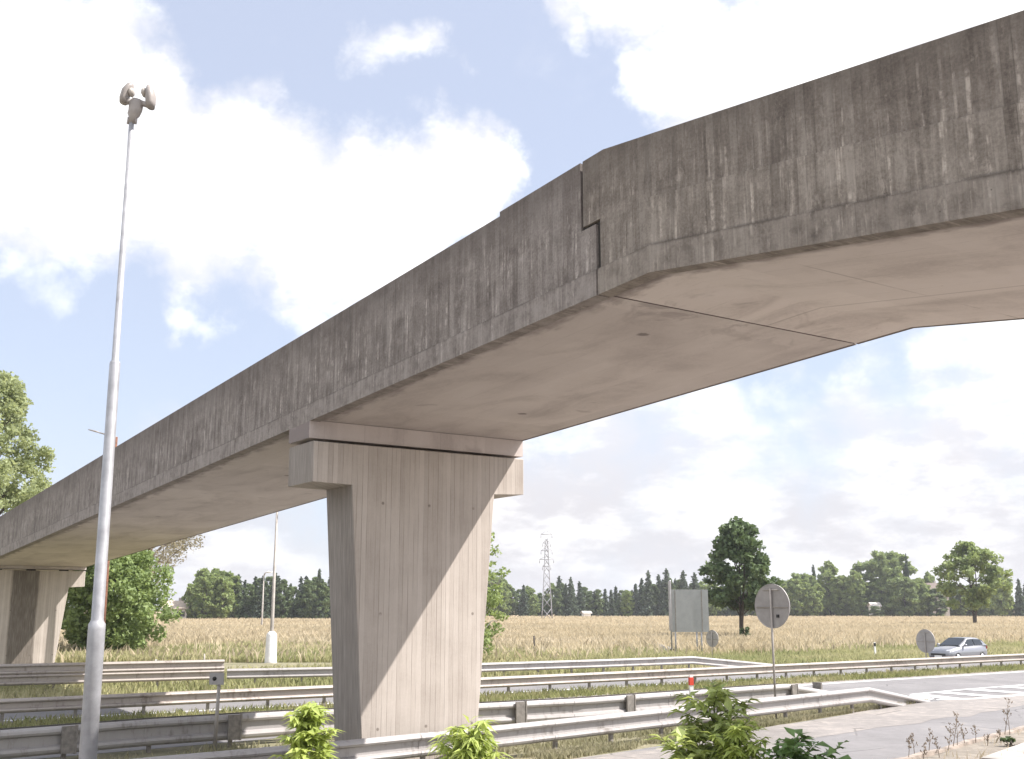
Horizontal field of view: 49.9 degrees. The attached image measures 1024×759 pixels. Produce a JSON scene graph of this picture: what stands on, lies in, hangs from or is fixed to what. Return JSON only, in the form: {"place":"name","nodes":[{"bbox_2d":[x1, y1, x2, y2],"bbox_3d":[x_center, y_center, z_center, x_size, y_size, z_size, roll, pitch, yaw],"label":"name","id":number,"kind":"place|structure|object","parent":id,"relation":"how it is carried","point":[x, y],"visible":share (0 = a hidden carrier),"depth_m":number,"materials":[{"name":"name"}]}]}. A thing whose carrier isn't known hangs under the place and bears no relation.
{"place":"outdoors","nodes":[
{"label":"outdoors","id":0,"kind":"place"},
{"bbox_2d":[1,612,1011,758],"bbox_3d":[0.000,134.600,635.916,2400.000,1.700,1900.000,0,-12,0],"label":"ground","id":1,"kind":"structure","parent":0,"point":[171,751],"depth_m":26.96,"materials":[{"name":"plant"}]},
{"bbox_2d":[0,370,55,514],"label":"broadleaf tree","id":2,"kind":"object","parent":1,"relation":"on","point":[14,399],"visible":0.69,"depth_m":72.37,"materials":[{"name":"green plant"}]},
{"bbox_2d":[88,429,117,621],"bbox_3d":[-22.886,9.259,60.379,1.757,13.228,0.300,0,-12,0],"label":"street lamp","id":3,"kind":"object","parent":1,"relation":"on","point":[108,562],"visible":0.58,"depth_m":59.96,"materials":[{"name":"metal"}]},
{"bbox_2d":[0,659,224,688],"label":"guard rail","id":4,"kind":"object","parent":1,"relation":"on","point":[157,671],"visible":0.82,"depth_m":44.76,"materials":[{"name":"metal"}]},
{"bbox_2d":[79,82,155,758],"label":"street lamp","id":5,"kind":"object","parent":1,"relation":"on","point":[89,732],"visible":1,"depth_m":15.41,"materials":[{"name":"metal"}]},
{"bbox_2d":[61,549,184,651],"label":"bush","id":6,"kind":"object","parent":1,"relation":"on","point":[132,599],"visible":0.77,"depth_m":80.00,"materials":[{"name":"green plant"}]},
{"bbox_2d":[161,598,188,618],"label":"house","id":7,"kind":"structure","parent":1,"relation":"on","point":[180,604],"depth_m":291.72,"materials":[{"name":"tile"}]},
{"bbox_2d":[146,534,205,639],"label":"broadleaf tree","id":8,"kind":"object","parent":1,"relation":"on","point":[163,557],"visible":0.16,"depth_m":96.05,"materials":[{"name":"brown plant"}]},
{"bbox_2d":[184,582,202,617],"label":"broadleaf tree","id":9,"kind":"object","parent":1,"relation":"on","point":[191,587],"visible":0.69,"depth_m":292.24,"materials":[{"name":"green plant"}]},
{"bbox_2d":[189,568,214,617],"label":"broadleaf tree","id":10,"kind":"object","parent":1,"relation":"on","point":[199,574],"visible":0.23,"depth_m":296.46,"materials":[{"name":"green plant"}]},
{"bbox_2d":[191,571,220,618],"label":"broadleaf tree","id":11,"kind":"object","parent":1,"relation":"on","point":[207,581],"visible":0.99,"depth_m":288.22,"materials":[{"name":"green plant"}]},
{"bbox_2d":[209,672,223,748],"bbox_3d":[-7.081,7.966,26.254,0.361,1.883,0.148,0,-12,0],"label":"marker post","id":12,"kind":"object","parent":1,"relation":"on","point":[217,679],"visible":0.86,"depth_m":26.33,"materials":[{"name":"grey metal"}]},
{"bbox_2d":[213,576,235,618],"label":"broadleaf tree","id":13,"kind":"object","parent":1,"relation":"on","point":[222,608],"visible":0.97,"depth_m":289.38,"materials":[{"name":"green plant"}]},
{"bbox_2d":[222,571,241,617],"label":"broadleaf tree","id":14,"kind":"object","parent":1,"relation":"on","point":[234,578],"visible":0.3,"depth_m":303.48,"materials":[{"name":"green plant"}]},
{"bbox_2d":[229,580,243,617],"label":"broadleaf tree","id":15,"kind":"object","parent":1,"relation":"on","point":[238,592],"visible":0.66,"depth_m":303.56,"materials":[{"name":"green plant"}]},
{"bbox_2d":[241,583,257,612],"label":"broadleaf tree","id":16,"kind":"object","parent":1,"relation":"on","point":[248,596],"visible":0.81,"depth_m":306.22,"materials":[{"name":"green plant"}]},
{"bbox_2d":[203,598,304,618],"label":"undergrowth","id":17,"kind":"object","parent":1,"relation":"on","point":[246,614],"visible":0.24,"depth_m":304.46,"materials":[{"name":"green plant"}]},
{"bbox_2d":[251,576,270,618],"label":"conifer tree","id":18,"kind":"object","parent":1,"relation":"on","point":[258,607],"visible":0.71,"depth_m":294.50,"materials":[{"name":"green plant"}]},
{"bbox_2d":[264,512,277,662],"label":"street lamp","id":19,"kind":"object","parent":1,"relation":"on","point":[271,648],"visible":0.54,"depth_m":67.70,"materials":[{"name":"metal"}]},
{"bbox_2d":[268,573,281,618],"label":"conifer tree","id":20,"kind":"object","parent":1,"relation":"on","point":[270,594],"visible":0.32,"depth_m":301.15,"materials":[{"name":"green plant"}]},
{"bbox_2d":[274,579,294,617],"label":"broadleaf tree","id":21,"kind":"object","parent":1,"relation":"on","point":[283,599],"visible":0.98,"depth_m":298.85,"materials":[{"name":"green plant"}]},
{"bbox_2d":[287,586,299,617],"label":"broadleaf tree","id":22,"kind":"object","parent":1,"relation":"on","point":[296,592],"visible":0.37,"depth_m":306.64,"materials":[{"name":"green plant"}]},
{"bbox_2d":[294,579,313,617],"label":"broadleaf tree","id":23,"kind":"object","parent":1,"relation":"on","point":[304,613],"visible":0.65,"depth_m":299.77,"materials":[{"name":"green plant"}]},
{"bbox_2d":[268,701,344,758],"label":"sapling","id":24,"kind":"object","parent":1,"relation":"on","point":[306,737],"visible":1,"depth_m":6.64,"materials":[{"name":"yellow plant"}]},
{"bbox_2d":[310,568,325,618],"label":"conifer tree","id":25,"kind":"object","parent":1,"relation":"on","point":[316,611],"visible":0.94,"depth_m":291.42,"materials":[{"name":"green plant"}]},
{"bbox_2d":[307,579,329,618],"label":"broadleaf tree","id":26,"kind":"object","parent":1,"relation":"on","point":[324,594],"visible":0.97,"depth_m":291.55,"materials":[{"name":"green plant"}]},
{"bbox_2d":[0,682,825,758],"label":"guard rail","id":27,"kind":"object","parent":1,"relation":"on","point":[63,740],"visible":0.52,"depth_m":27.06,"materials":[{"name":"silver metal"}]},
{"bbox_2d":[427,714,512,758],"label":"sapling","id":28,"kind":"object","parent":1,"relation":"on","point":[472,743],"visible":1,"depth_m":6.82,"materials":[{"name":"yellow plant"}]},
{"bbox_2d":[483,531,510,654],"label":"broadleaf tree","id":29,"kind":"object","parent":1,"relation":"on","point":[493,598],"visible":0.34,"depth_m":67.24,"materials":[{"name":"green plant"}]},
{"bbox_2d":[227,656,769,682],"bbox_3d":[2.097,14.483,54.491,32.516,1.105,1.036,7,-14,-30],"label":"guard rail","id":30,"kind":"object","parent":1,"relation":"on","point":[299,672],"visible":0.59,"depth_m":54.07,"materials":[{"name":"metal"}]},
{"bbox_2d":[490,576,508,613],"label":"broadleaf tree","id":31,"kind":"object","parent":1,"relation":"on","point":[504,589],"visible":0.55,"depth_m":403.71,"materials":[{"name":"green plant"}]},
{"bbox_2d":[497,579,514,614],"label":"broadleaf tree","id":32,"kind":"object","parent":1,"relation":"on","point":[510,601],"visible":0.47,"depth_m":406.69,"materials":[{"name":"green plant"}]},
{"bbox_2d":[0,10,1023,758],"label":"footbridge","id":33,"kind":"object","parent":1,"relation":"on","point":[398,422],"visible":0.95,"depth_m":18.63,"materials":[{"name":"concrete"}]},
{"bbox_2d":[0,653,1023,724],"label":"guard rail","id":34,"kind":"object","parent":1,"relation":"on","point":[74,703],"visible":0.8,"depth_m":42.11,"materials":[{"name":"grey metal"}]},
{"bbox_2d":[0,641,1023,698],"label":"roadside grass","id":35,"kind":"structure","parent":1,"relation":"on","point":[780,657],"depth_m":57.76,"materials":[{"name":"green plant"}]},
{"bbox_2d":[0,663,1023,727],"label":"strip grass","id":36,"kind":"structure","parent":1,"relation":"on","point":[573,692],"depth_m":43.87,"materials":[{"name":"green plant"}]},
{"bbox_2d":[508,587,518,615],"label":"broadleaf tree","id":37,"kind":"object","parent":1,"relation":"on","point":[514,611],"visible":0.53,"depth_m":418.87,"materials":[{"name":"green plant"}]},
{"bbox_2d":[515,585,531,615],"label":"conifer tree","id":38,"kind":"object","parent":1,"relation":"on","point":[523,607],"visible":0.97,"depth_m":411.58,"materials":[{"name":"green plant"}]},
{"bbox_2d":[135,687,929,758],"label":"guard rail","id":39,"kind":"object","parent":1,"relation":"on","point":[414,745],"visible":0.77,"depth_m":25.86,"materials":[{"name":"silver metal"}]},
{"bbox_2d":[528,594,540,615],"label":"broadleaf tree","id":40,"kind":"object","parent":1,"relation":"on","point":[533,605],"visible":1,"depth_m":405.15,"materials":[{"name":"green plant"}]},
{"bbox_2d":[55,637,1023,662],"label":"meadow grass","id":41,"kind":"structure","parent":1,"relation":"on","point":[242,658],"depth_m":73.92,"materials":[{"name":"plant"}]},
{"bbox_2d":[56,624,1023,662],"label":"dry meadow grass","id":42,"kind":"structure","parent":1,"relation":"on","point":[569,639],"depth_m":100.89,"materials":[{"name":"plant"}]},
{"bbox_2d":[539,531,553,617],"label":"pylon","id":43,"kind":"object","parent":1,"relation":"on","point":[544,559],"visible":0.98,"depth_m":295.34,"materials":[{"name":"metal"}]},
{"bbox_2d":[544,583,555,614],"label":"broadleaf tree","id":44,"kind":"object","parent":1,"relation":"on","point":[553,586],"visible":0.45,"depth_m":421.52,"materials":[{"name":"green plant"}]},
{"bbox_2d":[87,615,1023,628],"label":"wheat","id":45,"kind":"object","parent":1,"relation":"on","point":[796,621],"visible":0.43,"depth_m":217.09,"materials":[{"name":"beige plant"}]},
{"bbox_2d":[551,588,566,615],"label":"broadleaf tree","id":46,"kind":"object","parent":1,"relation":"on","point":[555,602],"visible":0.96,"depth_m":398.05,"materials":[{"name":"green plant"}]},
{"bbox_2d":[552,576,566,616],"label":"conifer tree","id":47,"kind":"object","parent":1,"relation":"on","point":[559,586],"visible":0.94,"depth_m":399.50,"materials":[{"name":"green plant"}]},
{"bbox_2d":[564,577,578,615],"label":"conifer tree","id":48,"kind":"object","parent":1,"relation":"on","point":[570,603],"visible":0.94,"depth_m":399.25,"materials":[{"name":"green plant"}]},
{"bbox_2d":[576,581,586,615],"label":"conifer tree","id":49,"kind":"object","parent":1,"relation":"on","point":[580,604],"visible":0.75,"depth_m":407.50,"materials":[{"name":"green plant"}]},
{"bbox_2d":[590,589,605,615],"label":"broadleaf tree","id":50,"kind":"object","parent":1,"relation":"on","point":[599,600],"visible":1,"depth_m":398.80,"materials":[{"name":"green plant"}]},
{"bbox_2d":[599,589,610,615],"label":"conifer tree","id":51,"kind":"object","parent":1,"relation":"on","point":[606,608],"visible":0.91,"depth_m":400.56,"materials":[{"name":"green plant"}]},
{"bbox_2d":[607,590,617,615],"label":"conifer tree","id":52,"kind":"object","parent":1,"relation":"on","point":[612,609],"visible":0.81,"depth_m":404.38,"materials":[{"name":"green plant"}]},
{"bbox_2d":[487,601,755,615],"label":"undergrowth","id":53,"kind":"object","parent":1,"relation":"on","point":[546,610],"visible":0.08,"depth_m":418.99,"materials":[{"name":"green plant"}]},
{"bbox_2d":[620,589,634,615],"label":"broadleaf tree","id":54,"kind":"object","parent":1,"relation":"on","point":[626,598],"visible":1,"depth_m":399.48,"materials":[{"name":"green plant"}]},
{"bbox_2d":[628,583,639,616],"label":"conifer tree","id":55,"kind":"object","parent":1,"relation":"on","point":[635,592],"visible":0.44,"depth_m":417.60,"materials":[{"name":"green plant"}]},
{"bbox_2d":[634,578,643,615],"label":"conifer tree","id":56,"kind":"object","parent":1,"relation":"on","point":[639,594],"visible":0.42,"depth_m":409.32,"materials":[{"name":"green plant"}]},
{"bbox_2d":[639,570,658,615],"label":"conifer tree","id":57,"kind":"object","parent":1,"relation":"on","point":[648,601],"visible":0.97,"depth_m":399.27,"materials":[{"name":"green plant"}]},
{"bbox_2d":[651,584,660,612],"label":"broadleaf tree","id":58,"kind":"object","parent":1,"relation":"on","point":[655,599],"visible":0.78,"depth_m":401.01,"materials":[{"name":"green plant"}]},
{"bbox_2d":[656,579,668,615],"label":"conifer tree","id":59,"kind":"object","parent":1,"relation":"on","point":[663,596],"visible":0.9,"depth_m":398.84,"materials":[{"name":"green plant"}]},
{"bbox_2d":[657,568,669,615],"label":"conifer tree","id":60,"kind":"object","parent":1,"relation":"on","point":[666,579],"visible":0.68,"depth_m":400.25,"materials":[{"name":"green plant"}]},
{"bbox_2d":[679,570,687,588],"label":"conifer tree","id":61,"kind":"object","parent":1,"relation":"on","point":[683,583],"visible":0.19,"depth_m":401.03,"materials":[{"name":"green plant"}]},
{"bbox_2d":[645,725,724,758],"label":"shrub","id":62,"kind":"object","parent":1,"relation":"on","point":[691,747],"visible":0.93,"depth_m":7.39,"materials":[{"name":"green plant"}]},
{"bbox_2d":[668,580,708,651],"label":"sign board","id":63,"kind":"object","parent":1,"relation":"on","point":[688,610],"visible":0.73,"depth_m":79.23,"materials":[{"name":"metal"}]},
{"bbox_2d":[493,698,927,758],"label":"verge grass","id":64,"kind":"structure","parent":1,"relation":"on","point":[585,749],"depth_m":26.48,"materials":[{"name":"plant"}]},
{"bbox_2d":[706,630,718,654],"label":"road sign","id":65,"kind":"object","parent":1,"relation":"on","point":[712,638],"visible":0.99,"depth_m":73.94,"materials":[{"name":"metal"}]},
{"bbox_2d":[703,584,721,615],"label":"broadleaf tree","id":66,"kind":"object","parent":1,"relation":"on","point":[712,610],"visible":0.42,"depth_m":402.57,"materials":[{"name":"green plant"}]},
{"bbox_2d":[667,681,762,755],"bbox_3d":[1.412,2.793,7.571,0.702,1.381,0.769,0,-12,0],"label":"sapling","id":67,"kind":"object","parent":1,"relation":"on","point":[718,695],"visible":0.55,"depth_m":7.64,"materials":[{"name":"green plant"}]},
{"bbox_2d":[701,714,773,758],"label":"sapling","id":68,"kind":"object","parent":1,"relation":"on","point":[737,740],"visible":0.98,"depth_m":7.21,"materials":[{"name":"green plant"}]},
{"bbox_2d":[698,516,784,630],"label":"broadleaf tree","id":69,"kind":"object","parent":1,"relation":"on","point":[736,542],"visible":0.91,"depth_m":112.38,"materials":[{"name":"green plant"}]},
{"bbox_2d":[755,584,789,718],"bbox_3d":[7.918,8.281,33.294,0.109,4.128,1.336,9,-15,-37],"label":"road sign","id":70,"kind":"object","parent":1,"relation":"on","point":[772,605],"visible":0.98,"depth_m":33.50,"materials":[{"name":"grey metal"}]},
{"bbox_2d":[781,582,794,613],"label":"broadleaf tree","id":71,"kind":"object","parent":1,"relation":"on","point":[785,586],"visible":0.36,"depth_m":387.06,"materials":[{"name":"green plant"}]},
{"bbox_2d":[733,727,850,758],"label":"shrub","id":72,"kind":"object","parent":1,"relation":"on","point":[789,749],"visible":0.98,"depth_m":7.04,"materials":[{"name":"green plant"}]},
{"bbox_2d":[787,578,809,616],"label":"broadleaf tree","id":73,"kind":"object","parent":1,"relation":"on","point":[799,605],"visible":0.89,"depth_m":385.20,"materials":[{"name":"green plant"}]},
{"bbox_2d":[782,572,821,615],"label":"broadleaf tree","id":74,"kind":"object","parent":1,"relation":"on","point":[808,578],"visible":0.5,"depth_m":388.45,"materials":[{"name":"green plant"}]},
{"bbox_2d":[802,586,823,615],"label":"broadleaf tree","id":75,"kind":"object","parent":1,"relation":"on","point":[816,608],"visible":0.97,"depth_m":385.31,"materials":[{"name":"green plant"}]},
{"bbox_2d":[817,560,839,615],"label":"broadleaf tree","id":76,"kind":"object","parent":1,"relation":"on","point":[829,570],"visible":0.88,"depth_m":393.14,"materials":[{"name":"green plant"}]},
{"bbox_2d":[825,575,851,615],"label":"broadleaf tree","id":77,"kind":"object","parent":1,"relation":"on","point":[838,582],"visible":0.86,"depth_m":391.28,"materials":[{"name":"green plant"}]},
{"bbox_2d":[844,570,865,615],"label":"broadleaf tree","id":78,"kind":"object","parent":1,"relation":"on","point":[856,576],"visible":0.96,"depth_m":387.43,"materials":[{"name":"green plant"}]},
{"bbox_2d":[848,579,874,615],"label":"broadleaf tree","id":79,"kind":"object","parent":1,"relation":"on","point":[862,605],"visible":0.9,"depth_m":386.36,"materials":[{"name":"green plant"}]},
{"bbox_2d":[863,606,884,615],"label":"broadleaf tree","id":80,"kind":"object","parent":1,"relation":"on","point":[873,611],"visible":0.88,"depth_m":372.84,"materials":[{"name":"green plant"}]},
{"bbox_2d":[869,579,893,615],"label":"broadleaf tree","id":81,"kind":"object","parent":1,"relation":"on","point":[878,585],"visible":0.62,"depth_m":386.57,"materials":[{"name":"green plant"}]},
{"bbox_2d":[849,550,917,615],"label":"broadleaf tree","id":82,"kind":"object","parent":1,"relation":"on","point":[883,566],"visible":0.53,"depth_m":391.21,"materials":[{"name":"green plant"}]},
{"bbox_2d":[882,576,930,616],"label":"broadleaf tree","id":83,"kind":"object","parent":1,"relation":"on","point":[907,587],"visible":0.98,"depth_m":375.72,"materials":[{"name":"green plant"}]},
{"bbox_2d":[916,578,931,615],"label":"broadleaf tree","id":84,"kind":"object","parent":1,"relation":"on","point":[922,580],"visible":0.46,"depth_m":379.86,"materials":[{"name":"green plant"}]},
{"bbox_2d":[916,629,934,666],"bbox_3d":[23.610,15.382,62.769,0.109,2.212,1.318,7,-13,-29],"label":"road sign","id":85,"kind":"object","parent":1,"relation":"on","point":[925,640],"visible":0.98,"depth_m":62.83,"materials":[{"name":"metal"}]},
{"bbox_2d":[920,581,949,615],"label":"house","id":86,"kind":"structure","parent":1,"relation":"on","point":[933,584],"depth_m":387.98,"materials":[{"name":"tile"}]},
{"bbox_2d":[924,588,949,616],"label":"broadleaf tree","id":87,"kind":"object","parent":1,"relation":"on","point":[934,605],"visible":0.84,"depth_m":376.10,"materials":[{"name":"green plant"}]},
{"bbox_2d":[954,585,969,615],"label":"broadleaf tree","id":88,"kind":"object","parent":1,"relation":"on","point":[960,610],"visible":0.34,"depth_m":390.44,"materials":[{"name":"green plant"}]},
{"bbox_2d":[930,540,1012,622],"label":"broadleaf tree","id":89,"kind":"object","parent":1,"relation":"on","point":[969,559],"visible":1,"depth_m":200.40,"materials":[{"name":"green plant"}]},
{"bbox_2d":[966,583,993,615],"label":"broadleaf tree","id":90,"kind":"object","parent":1,"relation":"on","point":[984,611],"visible":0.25,"depth_m":390.60,"materials":[{"name":"green plant"}]},
{"bbox_2d":[990,573,1014,615],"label":"broadleaf tree","id":91,"kind":"object","parent":1,"relation":"on","point":[1006,604],"visible":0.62,"depth_m":363.38,"materials":[{"name":"green plant"}]},
{"bbox_2d":[1014,578,1023,616],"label":"conifer tree","id":92,"kind":"object","parent":1,"relation":"on","point":[1019,608],"visible":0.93,"depth_m":372.11,"materials":[{"name":"green plant"}]},
{"bbox_2d":[0,0,1023,609],"label":"sky","id":93,"kind":"structure","parent":0,"point":[293,160],"materials":[{"name":"blue"}]},
{"bbox_2d":[4,661,1023,722],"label":"road","id":94,"kind":"structure","parent":0,"point":[187,707],"depth_m":44.29,"materials":[{"name":"asphalt"}]},
{"bbox_2d":[928,637,986,657],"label":"car","id":95,"kind":"object","parent":94,"relation":"on","point":[959,646],"visible":0.62,"depth_m":67.89,"materials":[{"name":"silver metal"}]},
{"bbox_2d":[10,671,1023,758],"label":"road","id":96,"kind":"structure","parent":0,"point":[903,685],"depth_m":47.72,"materials":[{"name":"asphalt"}]},
{"bbox_2d":[798,671,1023,685],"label":"edge line","id":97,"kind":"object","parent":96,"relation":"on","point":[911,678],"visible":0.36,"depth_m":52.38,"materials":[{"name":"paint"}]},
{"bbox_2d":[524,670,1023,699],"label":"road shoulder","id":98,"kind":"object","parent":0,"point":[877,679],"visible":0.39,"depth_m":52.39},
{"bbox_2d":[575,693,1023,758],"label":"road shoulder","id":99,"kind":"object","parent":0,"point":[916,713],"visible":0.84,"depth_m":33.08},
{"bbox_2d":[893,725,1023,758],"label":"kerb","id":100,"kind":"structure","parent":99,"relation":"on","point":[918,755],"depth_m":26.26,"materials":[{"name":"concrete"}]},
{"bbox_2d":[610,694,1023,758],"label":"ramp road","id":101,"kind":"structure","parent":0,"point":[888,742],"depth_m":28.75,"materials":[{"name":"grey asphalt"}]},
{"bbox_2d":[902,685,1023,701],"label":"gore pavement","id":102,"kind":"structure","parent":0,"point":[956,696],"depth_m":43.74,"materials":[{"name":"paint"}]},
{"bbox_2d":[920,725,1023,758],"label":"verge","id":103,"kind":"structure","parent":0,"point":[965,752],"depth_m":25.80,"materials":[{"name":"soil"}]},
{"bbox_2d":[981,742,1023,758],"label":"pavement slab","id":104,"kind":"structure","parent":103,"relation":"on","point":[1017,753],"depth_m":24.00,"materials":[{"name":"concrete"}]},
{"bbox_2d":[999,736,1019,746],"bbox_3d":[11.910,8.775,26.356,0.419,0.438,0.326,0,-12,0],"label":"shrub","id":105,"kind":"object","parent":103,"relation":"on","point":[1007,739],"visible":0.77,"depth_m":26.36,"materials":[{"name":"green plant"}]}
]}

